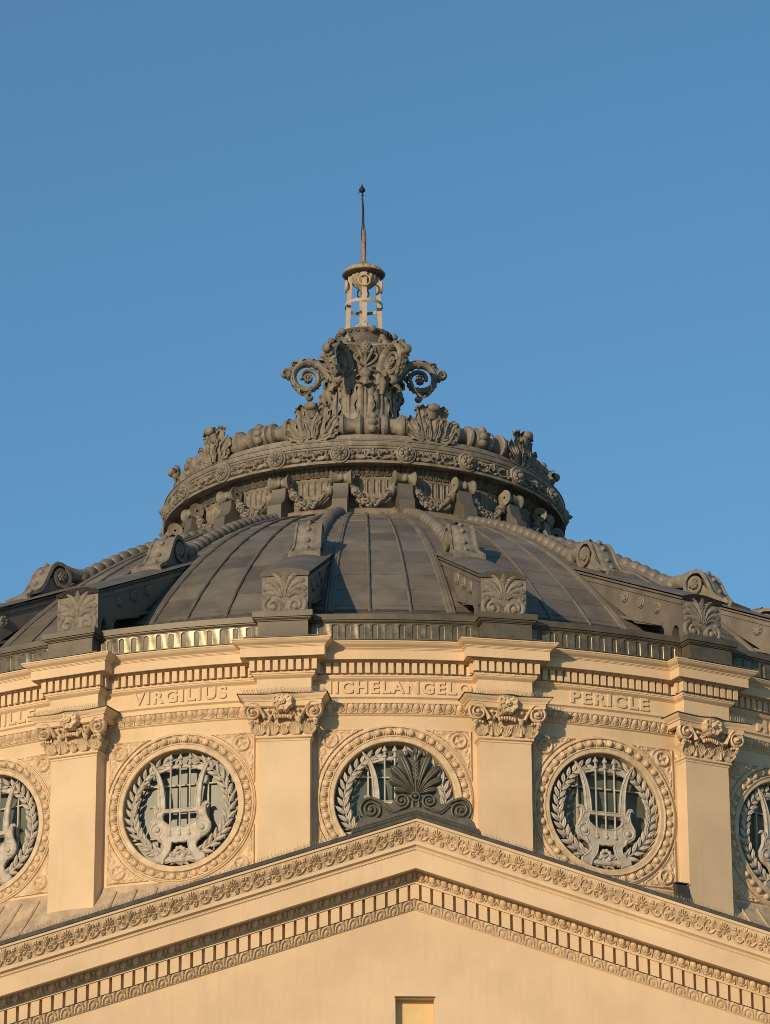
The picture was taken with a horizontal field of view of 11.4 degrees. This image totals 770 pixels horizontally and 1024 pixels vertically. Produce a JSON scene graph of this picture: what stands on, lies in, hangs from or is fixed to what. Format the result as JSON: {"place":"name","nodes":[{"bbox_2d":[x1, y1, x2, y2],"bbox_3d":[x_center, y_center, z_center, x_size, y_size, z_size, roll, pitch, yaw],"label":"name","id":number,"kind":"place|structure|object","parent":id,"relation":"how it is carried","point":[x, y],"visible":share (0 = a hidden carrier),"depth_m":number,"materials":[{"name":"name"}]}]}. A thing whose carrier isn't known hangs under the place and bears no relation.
{"place":"outdoors","nodes":[
{"label":"outdoors","id":0,"kind":"place"},
{"bbox_2d":[0,507,769,972],"bbox_3d":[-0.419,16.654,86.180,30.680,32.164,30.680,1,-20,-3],"label":"rotunda","id":1,"kind":"structure","parent":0,"point":[176,757],"depth_m":76.94,"materials":[{"name":"beige paint"}]},
{"bbox_2d":[0,758,49,902],"bbox_3d":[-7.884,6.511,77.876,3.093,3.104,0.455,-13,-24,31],"label":"window","id":2,"kind":"structure","parent":1,"relation":"in","point":[24,818],"depth_m":77.45,"materials":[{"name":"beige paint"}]},
{"bbox_2d":[35,702,106,715],"bbox_3d":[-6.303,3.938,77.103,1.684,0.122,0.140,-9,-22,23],"label":"bird spikes","id":3,"kind":"object","parent":1,"relation":"on","point":[70,709],"visible":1,"depth_m":77.08,"materials":[{"name":"silver metal"}]},
{"bbox_2d":[107,732,255,882],"bbox_3d":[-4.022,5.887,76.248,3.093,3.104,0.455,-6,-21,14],"label":"window","id":4,"kind":"structure","parent":1,"relation":"in","point":[183,806],"depth_m":76.23,"materials":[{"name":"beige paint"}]},
{"bbox_2d":[240,686,324,693],"bbox_3d":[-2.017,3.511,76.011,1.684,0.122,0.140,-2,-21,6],"label":"bird spikes","id":5,"kind":"object","parent":1,"relation":"on","point":[281,689],"visible":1,"depth_m":76.01,"materials":[{"name":"silver metal"}]},
{"bbox_2d":[158,325,572,538],"bbox_3d":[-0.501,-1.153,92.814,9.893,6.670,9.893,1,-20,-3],"label":"crown ornament","id":6,"kind":"object","parent":1,"relation":"on","point":[354,441],"visible":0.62,"depth_m":88.78,"materials":[{"name":"grey metal"}]},
{"bbox_2d":[342,260,384,329],"bbox_3d":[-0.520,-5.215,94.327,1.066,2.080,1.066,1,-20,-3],"label":"lantern","id":7,"kind":"object","parent":6,"relation":"on","point":[363,277],"visible":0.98,"depth_m":94.22,"materials":[{"name":"beige paint"}]},
{"bbox_2d":[358,185,367,260],"bbox_3d":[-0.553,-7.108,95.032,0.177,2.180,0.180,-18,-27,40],"label":"lightning rod","id":8,"kind":"object","parent":7,"relation":"attached to","point":[363,232],"visible":1,"depth_m":94.92,"materials":[{"name":"metal"}]},
{"bbox_2d":[316,724,472,840],"bbox_3d":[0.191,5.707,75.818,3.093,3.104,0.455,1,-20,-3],"label":"window","id":9,"kind":"structure","parent":1,"relation":"in","point":[364,771],"depth_m":75.98,"materials":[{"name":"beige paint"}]},
{"bbox_2d":[466,686,547,696],"bbox_3d":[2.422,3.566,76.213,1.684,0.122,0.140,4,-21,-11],"label":"bird spikes","id":10,"kind":"object","parent":1,"relation":"on","point":[506,692],"visible":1,"depth_m":76.21,"materials":[{"name":"silver metal"}]},
{"bbox_2d":[532,736,674,883],"bbox_3d":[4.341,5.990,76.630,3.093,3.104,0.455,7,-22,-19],"label":"window","id":11,"kind":"structure","parent":1,"relation":"in","point":[602,809],"depth_m":76.62,"materials":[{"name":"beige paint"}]},
{"bbox_2d":[672,882,691,902],"bbox_3d":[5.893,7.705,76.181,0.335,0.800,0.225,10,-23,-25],"label":"metal hood","id":12,"kind":"object","parent":1,"relation":"attached to","point":[680,889],"visible":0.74,"depth_m":76.22,"materials":[{"name":"grey metal"}]},
{"bbox_2d":[678,707,742,721],"bbox_3d":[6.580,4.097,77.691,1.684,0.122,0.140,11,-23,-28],"label":"bird spikes","id":13,"kind":"object","parent":1,"relation":"on","point":[708,714],"visible":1,"depth_m":77.61,"materials":[{"name":"silver metal"}]},
{"bbox_2d":[729,765,769,906],"bbox_3d":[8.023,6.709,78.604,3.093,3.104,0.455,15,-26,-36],"label":"window","id":14,"kind":"structure","parent":1,"relation":"in","point":[750,816],"depth_m":78.09,"materials":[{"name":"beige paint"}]},
{"bbox_2d":[0,814,769,1023],"bbox_3d":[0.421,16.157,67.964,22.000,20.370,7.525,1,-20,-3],"label":"portico gable","id":15,"kind":"structure","parent":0,"point":[429,920],"depth_m":67.80,"materials":[{"name":"beige paint"}]},
{"bbox_2d":[0,833,345,940],"bbox_3d":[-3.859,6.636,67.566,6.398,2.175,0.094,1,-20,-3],"label":"bird spikes","id":16,"kind":"object","parent":15,"relation":"on","point":[295,849],"visible":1,"depth_m":67.56,"materials":[{"name":"silver metal"}]},
{"bbox_2d":[351,746,480,834],"bbox_3d":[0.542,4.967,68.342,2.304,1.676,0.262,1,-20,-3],"label":"acroterion","id":17,"kind":"object","parent":15,"relation":"on","point":[415,781],"visible":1,"depth_m":68.23,"materials":[{"name":"metal"}]},
{"bbox_2d":[484,834,769,927],"bbox_3d":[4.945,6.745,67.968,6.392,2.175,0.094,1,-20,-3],"label":"bird spikes","id":18,"kind":"object","parent":15,"relation":"on","point":[625,879],"visible":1,"depth_m":68.03,"materials":[{"name":"silver metal"}]},
{"bbox_2d":[0,0,769,609],"label":"sky","id":19,"kind":"structure","parent":0,"point":[567,202],"materials":[{"name":"blue"}]}
]}

